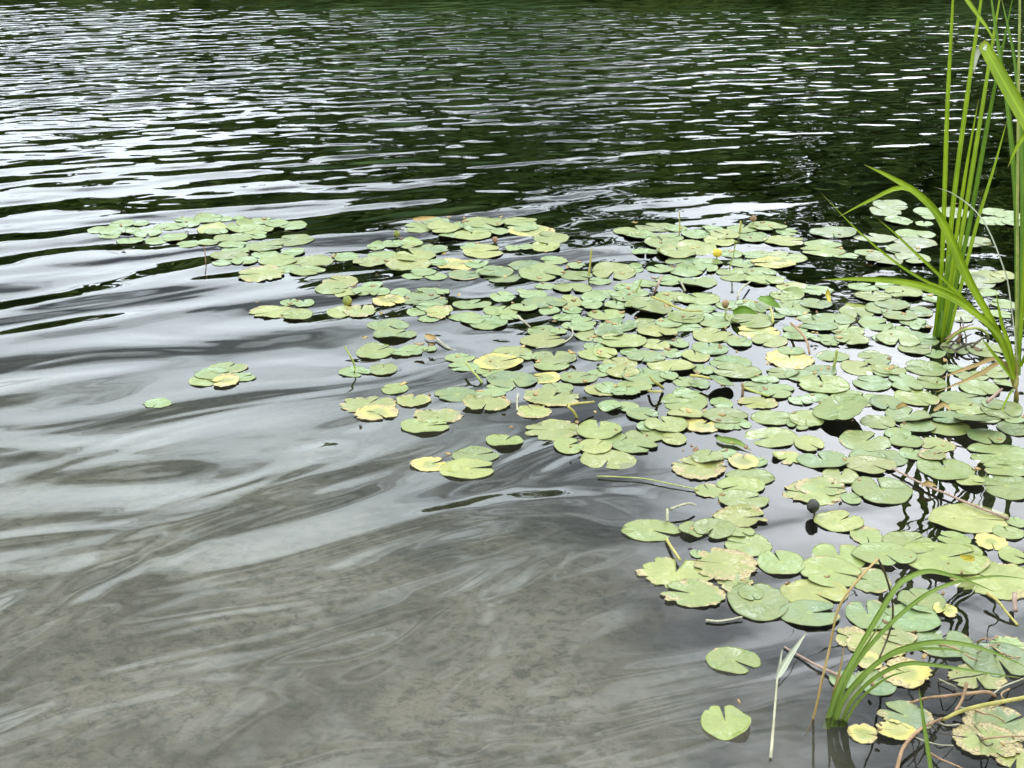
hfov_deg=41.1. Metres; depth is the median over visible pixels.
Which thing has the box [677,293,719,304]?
lily pad
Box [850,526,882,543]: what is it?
lily pad
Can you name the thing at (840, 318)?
lily pad
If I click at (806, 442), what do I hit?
lily pad
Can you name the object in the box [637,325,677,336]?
lily pad
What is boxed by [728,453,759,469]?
lily pad
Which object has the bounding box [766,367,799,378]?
lily pad
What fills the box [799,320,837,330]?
lily pad
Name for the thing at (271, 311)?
lily pad
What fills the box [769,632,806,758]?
dead reed shoot
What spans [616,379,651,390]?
lily pad
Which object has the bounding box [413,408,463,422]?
lily pad
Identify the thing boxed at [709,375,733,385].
lily pad
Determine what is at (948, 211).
lily pad
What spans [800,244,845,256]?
lily pad
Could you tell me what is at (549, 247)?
lily pad
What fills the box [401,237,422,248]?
lily pad
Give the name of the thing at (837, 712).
sedge plant
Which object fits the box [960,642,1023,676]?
lily pad
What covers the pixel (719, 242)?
lily pad
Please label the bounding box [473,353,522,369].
lily pad
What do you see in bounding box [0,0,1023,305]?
water
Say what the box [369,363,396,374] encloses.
lily pad
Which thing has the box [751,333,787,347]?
lily pad
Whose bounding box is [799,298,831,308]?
lily pad
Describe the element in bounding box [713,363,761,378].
lily pad
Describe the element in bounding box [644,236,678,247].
lily pad
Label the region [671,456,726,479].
lily pad
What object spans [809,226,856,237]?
lily pad
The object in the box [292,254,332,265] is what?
lily pad
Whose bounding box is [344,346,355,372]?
lily stalk
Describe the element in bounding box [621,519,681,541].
lily pad
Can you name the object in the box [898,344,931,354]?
lily pad
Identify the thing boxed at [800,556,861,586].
lily pad
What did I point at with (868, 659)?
lily pad
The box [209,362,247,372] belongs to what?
lily pad
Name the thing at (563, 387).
lily pad
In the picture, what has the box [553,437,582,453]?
lily pad
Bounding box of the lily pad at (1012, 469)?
[983,460,1023,476]
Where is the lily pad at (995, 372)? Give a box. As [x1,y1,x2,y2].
[981,366,1008,378]
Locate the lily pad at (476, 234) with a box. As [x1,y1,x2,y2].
[452,229,490,239]
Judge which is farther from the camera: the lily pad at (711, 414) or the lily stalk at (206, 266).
the lily stalk at (206, 266)
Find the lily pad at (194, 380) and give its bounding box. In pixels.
[188,375,218,386]
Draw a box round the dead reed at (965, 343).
[941,317,989,353]
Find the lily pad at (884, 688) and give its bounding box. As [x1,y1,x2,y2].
[855,669,896,695]
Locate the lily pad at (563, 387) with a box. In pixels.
[542,382,573,392]
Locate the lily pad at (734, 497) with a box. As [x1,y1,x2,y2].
[718,489,768,508]
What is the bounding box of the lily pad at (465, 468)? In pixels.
[439,458,493,478]
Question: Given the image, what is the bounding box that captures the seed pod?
[807,499,819,544]
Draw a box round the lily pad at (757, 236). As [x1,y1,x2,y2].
[739,232,767,241]
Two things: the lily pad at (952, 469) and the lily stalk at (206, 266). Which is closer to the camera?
the lily pad at (952, 469)
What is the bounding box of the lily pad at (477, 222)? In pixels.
[462,217,504,227]
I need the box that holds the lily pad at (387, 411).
[354,404,398,420]
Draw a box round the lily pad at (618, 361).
[602,357,637,369]
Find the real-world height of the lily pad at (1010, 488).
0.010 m
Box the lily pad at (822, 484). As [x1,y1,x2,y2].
[794,476,846,495]
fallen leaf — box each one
[413,216,435,220]
[424,334,435,339]
[716,436,750,450]
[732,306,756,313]
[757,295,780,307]
[825,289,830,301]
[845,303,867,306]
[896,402,907,408]
[921,481,935,486]
[933,402,949,411]
[960,555,974,561]
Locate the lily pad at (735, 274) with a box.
[716,268,758,281]
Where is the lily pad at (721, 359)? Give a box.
[709,355,751,367]
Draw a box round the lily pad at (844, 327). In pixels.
[830,324,864,334]
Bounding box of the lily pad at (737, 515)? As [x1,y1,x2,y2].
[712,503,767,527]
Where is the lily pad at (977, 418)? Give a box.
[953,415,1000,420]
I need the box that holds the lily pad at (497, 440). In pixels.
[486,434,523,445]
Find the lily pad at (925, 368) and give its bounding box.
[904,360,946,375]
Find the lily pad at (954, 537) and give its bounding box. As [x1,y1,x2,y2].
[937,531,970,543]
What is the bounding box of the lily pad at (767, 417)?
[751,410,790,424]
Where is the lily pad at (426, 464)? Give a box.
[410,456,447,471]
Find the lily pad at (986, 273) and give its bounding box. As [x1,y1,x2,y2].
[969,270,1004,283]
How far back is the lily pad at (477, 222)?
7.50 m
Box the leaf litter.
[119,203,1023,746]
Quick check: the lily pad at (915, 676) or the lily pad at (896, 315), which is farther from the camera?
the lily pad at (896, 315)
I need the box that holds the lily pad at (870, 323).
[858,316,892,330]
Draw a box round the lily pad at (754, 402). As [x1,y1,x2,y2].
[737,396,777,408]
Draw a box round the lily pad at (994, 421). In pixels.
[968,407,1001,422]
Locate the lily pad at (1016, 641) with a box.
[989,635,1023,656]
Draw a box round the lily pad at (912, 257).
[895,252,930,263]
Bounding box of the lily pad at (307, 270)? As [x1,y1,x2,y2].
[289,265,325,275]
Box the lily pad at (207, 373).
[194,367,228,379]
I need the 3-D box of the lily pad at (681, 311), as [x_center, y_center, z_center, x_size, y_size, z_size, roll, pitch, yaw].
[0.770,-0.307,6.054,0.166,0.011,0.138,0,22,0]
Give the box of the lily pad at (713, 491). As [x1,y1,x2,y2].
[695,483,723,498]
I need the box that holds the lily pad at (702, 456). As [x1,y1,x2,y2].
[692,449,723,462]
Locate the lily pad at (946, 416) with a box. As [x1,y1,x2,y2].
[930,411,965,422]
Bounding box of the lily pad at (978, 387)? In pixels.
[958,379,999,395]
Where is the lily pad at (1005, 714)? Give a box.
[961,705,1023,743]
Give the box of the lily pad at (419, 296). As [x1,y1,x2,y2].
[405,289,440,300]
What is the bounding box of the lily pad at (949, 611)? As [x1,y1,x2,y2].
[932,602,957,617]
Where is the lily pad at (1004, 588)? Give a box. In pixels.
[950,561,1023,600]
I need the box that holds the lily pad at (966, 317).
[954,311,973,321]
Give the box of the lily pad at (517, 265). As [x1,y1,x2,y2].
[508,260,539,270]
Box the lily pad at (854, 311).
[839,305,873,317]
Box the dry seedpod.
[722,299,728,330]
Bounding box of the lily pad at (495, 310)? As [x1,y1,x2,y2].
[483,305,517,315]
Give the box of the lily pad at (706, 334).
[693,327,727,342]
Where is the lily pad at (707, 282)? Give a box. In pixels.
[678,277,717,287]
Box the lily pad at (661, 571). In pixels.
[635,557,714,588]
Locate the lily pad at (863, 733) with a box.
[847,723,878,743]
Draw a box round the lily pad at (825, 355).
[815,350,849,361]
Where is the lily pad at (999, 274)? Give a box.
[990,270,1013,279]
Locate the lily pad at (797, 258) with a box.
[763,251,807,262]
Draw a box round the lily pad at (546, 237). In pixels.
[534,231,568,243]
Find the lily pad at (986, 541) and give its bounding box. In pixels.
[975,532,1008,550]
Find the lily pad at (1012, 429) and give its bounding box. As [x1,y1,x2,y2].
[996,421,1023,435]
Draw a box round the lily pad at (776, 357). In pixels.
[765,349,814,369]
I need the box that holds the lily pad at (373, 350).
[356,342,394,358]
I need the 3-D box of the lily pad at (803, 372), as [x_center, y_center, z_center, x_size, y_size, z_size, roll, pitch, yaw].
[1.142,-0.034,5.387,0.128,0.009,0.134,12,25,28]
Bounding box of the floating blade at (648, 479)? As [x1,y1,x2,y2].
[597,475,698,489]
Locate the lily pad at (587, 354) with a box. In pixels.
[578,348,614,360]
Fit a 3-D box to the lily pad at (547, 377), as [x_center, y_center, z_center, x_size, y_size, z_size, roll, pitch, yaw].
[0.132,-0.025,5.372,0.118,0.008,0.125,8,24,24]
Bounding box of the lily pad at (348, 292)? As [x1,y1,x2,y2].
[335,287,360,297]
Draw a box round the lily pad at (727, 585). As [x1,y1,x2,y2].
[716,572,753,591]
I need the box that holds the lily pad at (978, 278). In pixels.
[959,273,995,288]
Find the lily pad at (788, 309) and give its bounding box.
[774,301,809,315]
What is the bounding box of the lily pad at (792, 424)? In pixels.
[786,419,808,429]
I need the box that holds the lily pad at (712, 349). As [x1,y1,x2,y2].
[692,341,727,354]
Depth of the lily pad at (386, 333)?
5.83 m
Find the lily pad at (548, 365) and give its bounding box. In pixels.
[534,361,569,370]
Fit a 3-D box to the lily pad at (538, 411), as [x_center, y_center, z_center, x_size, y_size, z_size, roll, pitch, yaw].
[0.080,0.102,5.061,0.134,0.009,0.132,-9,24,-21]
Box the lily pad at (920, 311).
[906,306,932,316]
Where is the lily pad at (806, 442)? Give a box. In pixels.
[794,435,823,450]
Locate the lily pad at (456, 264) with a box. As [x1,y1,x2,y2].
[437,258,472,269]
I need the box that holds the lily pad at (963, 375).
[954,371,988,380]
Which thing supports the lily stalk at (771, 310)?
on the lily pad at (760, 320)
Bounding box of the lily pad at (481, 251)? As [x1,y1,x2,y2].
[463,244,502,258]
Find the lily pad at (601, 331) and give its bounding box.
[594,326,622,336]
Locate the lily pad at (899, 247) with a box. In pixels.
[887,243,920,252]
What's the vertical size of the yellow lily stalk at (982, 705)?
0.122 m
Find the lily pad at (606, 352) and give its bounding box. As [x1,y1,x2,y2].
[593,347,616,357]
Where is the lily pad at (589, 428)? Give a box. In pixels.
[576,419,621,439]
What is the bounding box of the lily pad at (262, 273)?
[238,265,284,282]
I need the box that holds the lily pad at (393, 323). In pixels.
[366,319,408,330]
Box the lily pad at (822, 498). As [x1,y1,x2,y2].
[782,481,842,505]
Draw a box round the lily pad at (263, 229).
[243,224,273,234]
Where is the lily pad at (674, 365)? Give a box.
[647,359,696,371]
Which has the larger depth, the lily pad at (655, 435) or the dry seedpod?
the dry seedpod
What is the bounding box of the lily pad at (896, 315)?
[883,311,917,320]
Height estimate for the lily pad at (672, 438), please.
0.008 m
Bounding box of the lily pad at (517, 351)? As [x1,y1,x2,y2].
[491,346,531,357]
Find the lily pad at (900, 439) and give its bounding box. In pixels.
[889,433,923,447]
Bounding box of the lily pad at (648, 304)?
[624,297,672,313]
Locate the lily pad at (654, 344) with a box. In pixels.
[642,339,670,349]
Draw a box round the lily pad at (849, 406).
[812,394,867,419]
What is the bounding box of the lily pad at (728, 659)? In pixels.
[706,646,760,674]
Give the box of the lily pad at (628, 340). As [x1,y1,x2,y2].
[601,333,646,346]
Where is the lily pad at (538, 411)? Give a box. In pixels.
[517,404,551,418]
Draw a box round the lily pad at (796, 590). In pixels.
[780,579,847,602]
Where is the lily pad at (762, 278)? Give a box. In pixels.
[745,274,784,283]
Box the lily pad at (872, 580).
[852,567,891,593]
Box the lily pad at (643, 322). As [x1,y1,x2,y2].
[634,318,656,328]
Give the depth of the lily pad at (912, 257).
6.86 m
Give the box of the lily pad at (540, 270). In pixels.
[519,263,563,281]
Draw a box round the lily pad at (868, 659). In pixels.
[858,651,882,669]
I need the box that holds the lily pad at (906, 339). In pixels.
[876,330,920,346]
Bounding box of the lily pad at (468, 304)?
[452,299,491,308]
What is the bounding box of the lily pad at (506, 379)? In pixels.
[486,371,537,387]
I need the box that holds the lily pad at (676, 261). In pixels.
[665,257,703,266]
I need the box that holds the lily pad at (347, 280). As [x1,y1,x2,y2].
[322,275,357,286]
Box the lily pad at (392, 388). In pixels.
[381,383,408,394]
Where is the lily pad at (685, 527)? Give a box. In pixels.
[679,521,709,537]
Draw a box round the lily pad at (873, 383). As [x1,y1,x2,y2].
[852,375,891,391]
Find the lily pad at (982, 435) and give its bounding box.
[967,428,1005,443]
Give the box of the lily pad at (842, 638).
[835,626,868,649]
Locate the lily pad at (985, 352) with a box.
[967,341,1002,357]
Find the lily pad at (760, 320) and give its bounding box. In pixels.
[731,313,774,327]
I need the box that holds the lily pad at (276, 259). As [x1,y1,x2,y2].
[258,253,296,266]
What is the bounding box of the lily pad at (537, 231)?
[508,224,554,236]
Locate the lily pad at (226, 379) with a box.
[212,373,238,387]
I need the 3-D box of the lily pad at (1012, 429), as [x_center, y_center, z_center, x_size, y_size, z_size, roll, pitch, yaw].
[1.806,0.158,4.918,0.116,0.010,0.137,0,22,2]
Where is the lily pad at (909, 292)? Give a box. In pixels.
[884,285,922,296]
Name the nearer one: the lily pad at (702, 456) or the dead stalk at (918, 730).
the dead stalk at (918, 730)
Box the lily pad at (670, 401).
[661,393,707,410]
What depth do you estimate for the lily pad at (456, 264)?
6.77 m
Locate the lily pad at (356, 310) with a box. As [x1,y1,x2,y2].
[344,304,376,316]
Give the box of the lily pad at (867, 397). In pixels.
[830,390,875,406]
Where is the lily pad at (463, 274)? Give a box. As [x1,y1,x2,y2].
[448,269,479,279]
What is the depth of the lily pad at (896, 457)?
4.69 m
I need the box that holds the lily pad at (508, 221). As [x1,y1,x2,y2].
[503,217,536,224]
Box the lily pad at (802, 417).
[789,410,823,426]
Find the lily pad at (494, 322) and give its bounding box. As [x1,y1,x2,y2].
[469,314,507,329]
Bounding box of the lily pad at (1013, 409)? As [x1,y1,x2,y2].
[980,400,1022,418]
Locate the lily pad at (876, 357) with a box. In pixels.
[857,350,890,364]
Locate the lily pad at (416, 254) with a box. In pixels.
[393,249,435,260]
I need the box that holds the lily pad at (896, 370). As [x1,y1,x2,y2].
[873,364,906,374]
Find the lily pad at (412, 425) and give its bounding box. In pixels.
[400,418,449,432]
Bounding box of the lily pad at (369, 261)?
[353,256,386,266]
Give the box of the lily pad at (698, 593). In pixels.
[660,578,725,607]
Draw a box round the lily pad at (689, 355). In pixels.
[682,349,709,361]
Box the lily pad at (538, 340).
[520,333,565,347]
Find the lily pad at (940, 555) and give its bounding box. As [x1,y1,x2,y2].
[902,541,990,574]
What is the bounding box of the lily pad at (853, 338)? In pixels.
[834,332,868,344]
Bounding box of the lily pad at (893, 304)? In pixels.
[874,298,910,309]
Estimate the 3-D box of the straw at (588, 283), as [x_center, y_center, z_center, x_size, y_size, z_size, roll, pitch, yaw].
[0.377,-0.534,6.619,0.020,0.249,0.012,0,22,0]
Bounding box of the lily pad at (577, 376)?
[560,371,597,382]
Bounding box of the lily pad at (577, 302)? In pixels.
[554,295,582,306]
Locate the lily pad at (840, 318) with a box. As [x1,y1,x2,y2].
[812,313,855,324]
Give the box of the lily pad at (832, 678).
[829,671,855,688]
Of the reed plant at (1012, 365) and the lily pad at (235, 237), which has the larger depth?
the lily pad at (235, 237)
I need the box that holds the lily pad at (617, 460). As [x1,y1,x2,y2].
[580,450,636,469]
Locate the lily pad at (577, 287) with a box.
[553,283,591,292]
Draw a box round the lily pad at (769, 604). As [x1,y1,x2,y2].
[727,583,789,620]
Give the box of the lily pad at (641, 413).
[626,407,658,419]
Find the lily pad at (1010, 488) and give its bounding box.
[982,475,1023,500]
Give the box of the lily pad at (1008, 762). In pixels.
[995,745,1023,767]
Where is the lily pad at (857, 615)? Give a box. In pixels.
[845,599,891,629]
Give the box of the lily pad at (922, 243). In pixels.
[893,237,936,248]
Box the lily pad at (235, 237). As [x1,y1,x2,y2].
[214,233,253,241]
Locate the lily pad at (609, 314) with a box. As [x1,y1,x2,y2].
[587,309,624,319]
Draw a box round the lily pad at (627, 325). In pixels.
[603,317,636,331]
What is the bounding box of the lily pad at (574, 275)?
[561,271,592,279]
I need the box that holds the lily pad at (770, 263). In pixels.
[751,256,795,268]
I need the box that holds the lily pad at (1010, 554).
[998,546,1023,564]
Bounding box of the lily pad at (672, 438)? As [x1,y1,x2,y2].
[661,432,686,444]
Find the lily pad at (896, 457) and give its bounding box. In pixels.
[877,450,907,465]
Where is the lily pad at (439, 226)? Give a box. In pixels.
[427,220,460,232]
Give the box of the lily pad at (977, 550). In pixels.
[951,544,982,555]
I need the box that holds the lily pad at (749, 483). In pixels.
[716,476,764,491]
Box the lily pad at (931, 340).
[907,331,939,346]
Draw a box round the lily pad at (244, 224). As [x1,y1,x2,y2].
[226,218,256,232]
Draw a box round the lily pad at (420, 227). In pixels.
[403,222,430,232]
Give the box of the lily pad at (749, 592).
[738,585,763,600]
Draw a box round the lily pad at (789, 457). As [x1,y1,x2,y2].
[772,450,798,464]
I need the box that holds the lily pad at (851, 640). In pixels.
[845,630,906,659]
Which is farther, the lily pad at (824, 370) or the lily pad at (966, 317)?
the lily pad at (966, 317)
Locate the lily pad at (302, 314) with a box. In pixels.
[281,308,312,319]
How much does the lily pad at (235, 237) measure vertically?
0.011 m
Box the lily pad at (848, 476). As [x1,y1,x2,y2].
[822,468,858,483]
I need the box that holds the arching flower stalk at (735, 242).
[728,240,736,287]
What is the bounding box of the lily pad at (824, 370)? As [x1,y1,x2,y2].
[804,365,836,375]
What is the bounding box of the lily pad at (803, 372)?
[785,369,817,381]
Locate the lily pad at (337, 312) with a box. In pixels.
[327,305,349,318]
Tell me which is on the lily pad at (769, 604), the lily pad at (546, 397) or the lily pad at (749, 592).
the lily pad at (749, 592)
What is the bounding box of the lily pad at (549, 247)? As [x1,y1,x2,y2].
[531,241,560,251]
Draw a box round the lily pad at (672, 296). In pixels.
[655,291,689,301]
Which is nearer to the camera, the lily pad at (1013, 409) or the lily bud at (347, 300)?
the lily pad at (1013, 409)
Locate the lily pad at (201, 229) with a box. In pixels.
[197,222,226,233]
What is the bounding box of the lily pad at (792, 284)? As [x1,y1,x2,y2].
[776,282,808,289]
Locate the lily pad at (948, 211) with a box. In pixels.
[938,207,968,218]
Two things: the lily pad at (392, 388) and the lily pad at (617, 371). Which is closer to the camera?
the lily pad at (392, 388)
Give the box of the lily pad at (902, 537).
[882,531,933,553]
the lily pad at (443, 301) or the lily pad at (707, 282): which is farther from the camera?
the lily pad at (707, 282)
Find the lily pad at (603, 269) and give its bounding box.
[592,262,635,279]
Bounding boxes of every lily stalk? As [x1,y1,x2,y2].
[204,246,207,283]
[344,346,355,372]
[435,337,455,351]
[465,362,482,383]
[516,393,518,410]
[517,315,530,327]
[536,327,573,348]
[567,401,594,418]
[634,279,641,316]
[651,296,702,311]
[653,276,662,292]
[665,502,695,560]
[690,374,711,379]
[737,281,750,299]
[740,383,743,410]
[743,386,768,396]
[770,307,773,322]
[790,322,810,354]
[830,349,837,394]
[936,696,1023,723]
[945,327,988,342]
[953,326,961,364]
[1012,592,1017,611]
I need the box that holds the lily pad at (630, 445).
[612,438,657,452]
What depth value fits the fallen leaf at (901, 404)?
5.00 m
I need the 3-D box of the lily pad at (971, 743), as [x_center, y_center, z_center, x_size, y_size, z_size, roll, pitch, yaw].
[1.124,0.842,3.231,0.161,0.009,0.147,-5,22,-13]
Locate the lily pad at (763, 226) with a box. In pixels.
[748,221,786,229]
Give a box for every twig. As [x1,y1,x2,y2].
[647,375,663,392]
[784,646,840,677]
[892,468,1008,519]
[986,388,1002,403]
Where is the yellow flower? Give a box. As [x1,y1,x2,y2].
[713,249,721,278]
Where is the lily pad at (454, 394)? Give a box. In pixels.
[434,386,476,401]
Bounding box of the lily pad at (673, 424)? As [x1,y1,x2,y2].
[644,416,688,432]
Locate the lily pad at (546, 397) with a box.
[523,388,579,406]
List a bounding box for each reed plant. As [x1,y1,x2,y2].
[821,0,1023,409]
[933,0,1012,342]
[973,40,1023,165]
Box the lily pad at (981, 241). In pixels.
[945,235,991,246]
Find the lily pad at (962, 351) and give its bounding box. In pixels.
[940,342,968,354]
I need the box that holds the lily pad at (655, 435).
[624,427,663,441]
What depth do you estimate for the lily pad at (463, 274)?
6.61 m
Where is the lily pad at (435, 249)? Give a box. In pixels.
[408,244,447,253]
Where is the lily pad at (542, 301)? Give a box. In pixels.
[521,296,567,307]
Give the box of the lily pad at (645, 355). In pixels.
[627,350,665,361]
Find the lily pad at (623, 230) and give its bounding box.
[613,227,648,235]
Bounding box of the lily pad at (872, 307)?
[865,302,892,313]
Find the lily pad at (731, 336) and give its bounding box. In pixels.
[714,331,738,342]
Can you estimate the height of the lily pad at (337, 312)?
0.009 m
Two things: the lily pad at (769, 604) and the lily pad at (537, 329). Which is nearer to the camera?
the lily pad at (769, 604)
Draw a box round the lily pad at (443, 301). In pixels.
[404,297,447,305]
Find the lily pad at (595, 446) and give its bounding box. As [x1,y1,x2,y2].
[579,438,611,453]
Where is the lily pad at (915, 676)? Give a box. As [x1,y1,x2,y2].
[878,656,932,688]
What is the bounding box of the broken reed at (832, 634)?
[804,558,893,735]
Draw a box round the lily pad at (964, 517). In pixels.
[928,503,1008,533]
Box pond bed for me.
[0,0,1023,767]
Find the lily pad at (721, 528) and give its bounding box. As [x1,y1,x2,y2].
[693,518,734,538]
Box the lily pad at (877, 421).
[860,415,895,428]
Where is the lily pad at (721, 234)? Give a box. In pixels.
[710,229,739,238]
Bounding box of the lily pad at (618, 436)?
[588,430,625,443]
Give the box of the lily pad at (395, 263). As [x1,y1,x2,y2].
[385,257,430,270]
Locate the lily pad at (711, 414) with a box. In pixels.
[702,408,748,423]
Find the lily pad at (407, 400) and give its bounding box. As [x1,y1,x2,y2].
[396,394,431,406]
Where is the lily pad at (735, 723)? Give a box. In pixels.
[701,705,750,740]
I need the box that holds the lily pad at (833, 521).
[814,510,863,531]
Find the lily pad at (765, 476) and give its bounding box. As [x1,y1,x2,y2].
[725,468,774,483]
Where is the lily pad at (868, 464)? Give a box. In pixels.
[844,455,896,473]
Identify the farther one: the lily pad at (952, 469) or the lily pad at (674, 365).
the lily pad at (674, 365)
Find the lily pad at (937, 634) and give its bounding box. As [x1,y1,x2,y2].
[914,630,972,657]
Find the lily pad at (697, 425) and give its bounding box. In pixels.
[686,418,718,432]
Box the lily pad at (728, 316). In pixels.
[725,313,747,323]
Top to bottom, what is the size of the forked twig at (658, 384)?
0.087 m
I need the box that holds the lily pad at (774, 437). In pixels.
[745,427,796,447]
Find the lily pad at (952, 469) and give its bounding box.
[916,458,974,479]
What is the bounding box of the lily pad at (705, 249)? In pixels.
[676,240,716,255]
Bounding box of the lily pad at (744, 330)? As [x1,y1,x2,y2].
[737,325,780,338]
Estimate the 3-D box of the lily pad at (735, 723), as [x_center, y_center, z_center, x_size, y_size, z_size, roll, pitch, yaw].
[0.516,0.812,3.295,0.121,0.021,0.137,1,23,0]
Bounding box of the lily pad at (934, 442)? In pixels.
[921,437,955,453]
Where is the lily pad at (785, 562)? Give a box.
[757,550,804,574]
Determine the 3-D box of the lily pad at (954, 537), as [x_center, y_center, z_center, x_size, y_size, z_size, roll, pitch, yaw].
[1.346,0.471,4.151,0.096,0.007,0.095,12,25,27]
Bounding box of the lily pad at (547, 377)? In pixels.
[534,372,559,383]
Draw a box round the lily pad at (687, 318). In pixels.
[667,313,703,322]
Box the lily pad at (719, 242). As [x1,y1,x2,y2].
[704,236,734,245]
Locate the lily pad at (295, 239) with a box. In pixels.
[273,234,314,246]
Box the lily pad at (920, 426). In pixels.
[900,421,935,431]
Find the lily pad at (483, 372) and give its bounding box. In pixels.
[476,365,503,376]
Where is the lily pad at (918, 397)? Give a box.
[893,389,939,405]
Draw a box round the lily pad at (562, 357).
[530,351,576,363]
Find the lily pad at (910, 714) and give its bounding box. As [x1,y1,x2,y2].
[876,700,933,729]
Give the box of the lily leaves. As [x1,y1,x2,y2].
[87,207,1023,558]
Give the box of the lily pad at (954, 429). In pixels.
[925,420,970,435]
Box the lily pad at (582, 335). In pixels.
[574,329,601,342]
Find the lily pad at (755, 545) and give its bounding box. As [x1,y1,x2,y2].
[724,533,771,556]
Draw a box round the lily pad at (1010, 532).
[992,526,1023,539]
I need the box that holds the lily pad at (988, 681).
[947,664,1007,689]
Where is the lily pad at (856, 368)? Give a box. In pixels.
[840,360,875,375]
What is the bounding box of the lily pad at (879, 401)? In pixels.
[870,394,902,408]
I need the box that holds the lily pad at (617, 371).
[607,366,639,377]
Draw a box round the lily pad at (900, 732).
[875,719,919,740]
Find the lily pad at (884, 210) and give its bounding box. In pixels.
[869,204,901,216]
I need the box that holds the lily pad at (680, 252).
[657,245,695,257]
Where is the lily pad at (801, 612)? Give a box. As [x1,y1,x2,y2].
[779,599,839,626]
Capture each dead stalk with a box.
[895,682,996,767]
[915,635,1023,767]
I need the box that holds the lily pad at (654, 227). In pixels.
[635,223,671,231]
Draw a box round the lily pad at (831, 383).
[797,374,849,392]
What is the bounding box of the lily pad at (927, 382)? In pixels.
[915,376,947,388]
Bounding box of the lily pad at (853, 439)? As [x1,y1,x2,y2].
[839,430,890,451]
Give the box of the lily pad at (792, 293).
[769,287,803,299]
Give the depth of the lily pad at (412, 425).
4.93 m
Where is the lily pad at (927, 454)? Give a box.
[917,448,946,459]
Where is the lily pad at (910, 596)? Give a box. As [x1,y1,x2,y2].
[897,588,945,613]
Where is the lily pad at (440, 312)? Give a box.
[424,305,452,318]
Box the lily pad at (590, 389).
[584,384,615,395]
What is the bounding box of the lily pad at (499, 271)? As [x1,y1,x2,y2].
[478,265,513,276]
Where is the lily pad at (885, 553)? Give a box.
[851,542,916,565]
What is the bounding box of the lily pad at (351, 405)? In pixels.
[340,396,397,412]
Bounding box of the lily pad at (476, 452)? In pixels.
[452,446,499,460]
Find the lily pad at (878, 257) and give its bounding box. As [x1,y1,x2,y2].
[865,252,902,264]
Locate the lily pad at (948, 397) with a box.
[938,391,984,405]
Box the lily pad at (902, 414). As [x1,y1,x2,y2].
[885,407,931,421]
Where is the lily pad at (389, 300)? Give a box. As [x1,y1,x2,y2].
[372,294,405,306]
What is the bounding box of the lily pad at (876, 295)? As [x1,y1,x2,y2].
[854,290,891,301]
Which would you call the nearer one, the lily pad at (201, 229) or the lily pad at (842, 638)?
the lily pad at (842, 638)
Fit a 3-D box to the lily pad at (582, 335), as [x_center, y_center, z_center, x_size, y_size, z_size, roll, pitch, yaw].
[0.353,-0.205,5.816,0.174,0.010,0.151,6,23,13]
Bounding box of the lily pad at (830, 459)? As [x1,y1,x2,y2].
[796,451,848,467]
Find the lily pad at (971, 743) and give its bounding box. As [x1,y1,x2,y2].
[952,722,1022,757]
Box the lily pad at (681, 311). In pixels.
[667,310,704,316]
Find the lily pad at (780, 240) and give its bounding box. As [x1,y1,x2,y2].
[763,235,803,245]
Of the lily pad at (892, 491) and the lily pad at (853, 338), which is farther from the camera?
the lily pad at (853, 338)
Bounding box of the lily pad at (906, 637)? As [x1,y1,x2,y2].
[882,628,917,644]
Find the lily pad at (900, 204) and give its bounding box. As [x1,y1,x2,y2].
[872,200,907,209]
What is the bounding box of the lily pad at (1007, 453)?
[967,443,1023,464]
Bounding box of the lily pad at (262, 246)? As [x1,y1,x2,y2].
[245,241,283,250]
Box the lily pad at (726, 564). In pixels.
[694,547,758,580]
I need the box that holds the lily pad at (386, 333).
[373,328,416,337]
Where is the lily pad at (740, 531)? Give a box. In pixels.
[731,526,754,536]
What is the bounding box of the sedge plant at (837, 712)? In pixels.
[822,569,1023,728]
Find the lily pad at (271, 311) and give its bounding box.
[249,305,296,317]
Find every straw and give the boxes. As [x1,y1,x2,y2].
[587,249,591,285]
[706,616,742,621]
[738,221,741,250]
[986,592,1018,625]
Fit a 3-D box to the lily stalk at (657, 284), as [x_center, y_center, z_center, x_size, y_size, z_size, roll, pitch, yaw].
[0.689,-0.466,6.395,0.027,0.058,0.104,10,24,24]
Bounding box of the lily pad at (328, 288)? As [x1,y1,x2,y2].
[315,282,348,294]
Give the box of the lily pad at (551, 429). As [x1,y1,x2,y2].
[525,419,578,440]
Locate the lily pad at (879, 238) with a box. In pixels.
[853,233,896,242]
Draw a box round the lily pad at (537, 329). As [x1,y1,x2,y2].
[527,325,558,335]
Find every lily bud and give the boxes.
[343,296,351,325]
[394,230,399,251]
[492,237,497,261]
[750,215,755,242]
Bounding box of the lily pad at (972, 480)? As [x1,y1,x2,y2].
[956,474,984,485]
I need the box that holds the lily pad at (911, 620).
[884,603,940,632]
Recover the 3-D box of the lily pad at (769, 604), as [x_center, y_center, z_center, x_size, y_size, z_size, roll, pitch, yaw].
[0.690,0.607,3.811,0.172,0.010,0.200,-2,22,-5]
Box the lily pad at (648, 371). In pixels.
[622,367,666,384]
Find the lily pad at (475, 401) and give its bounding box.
[462,393,510,410]
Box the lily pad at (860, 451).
[849,448,886,457]
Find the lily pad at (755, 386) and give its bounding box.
[744,381,772,391]
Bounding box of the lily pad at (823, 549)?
[811,543,864,567]
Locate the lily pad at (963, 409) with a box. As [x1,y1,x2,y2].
[948,401,983,414]
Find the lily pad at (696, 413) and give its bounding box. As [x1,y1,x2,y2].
[667,407,702,417]
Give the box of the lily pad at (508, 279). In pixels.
[483,274,520,282]
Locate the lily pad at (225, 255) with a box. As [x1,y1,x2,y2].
[209,250,247,259]
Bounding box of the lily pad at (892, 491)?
[851,476,912,503]
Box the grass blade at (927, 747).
[919,690,932,767]

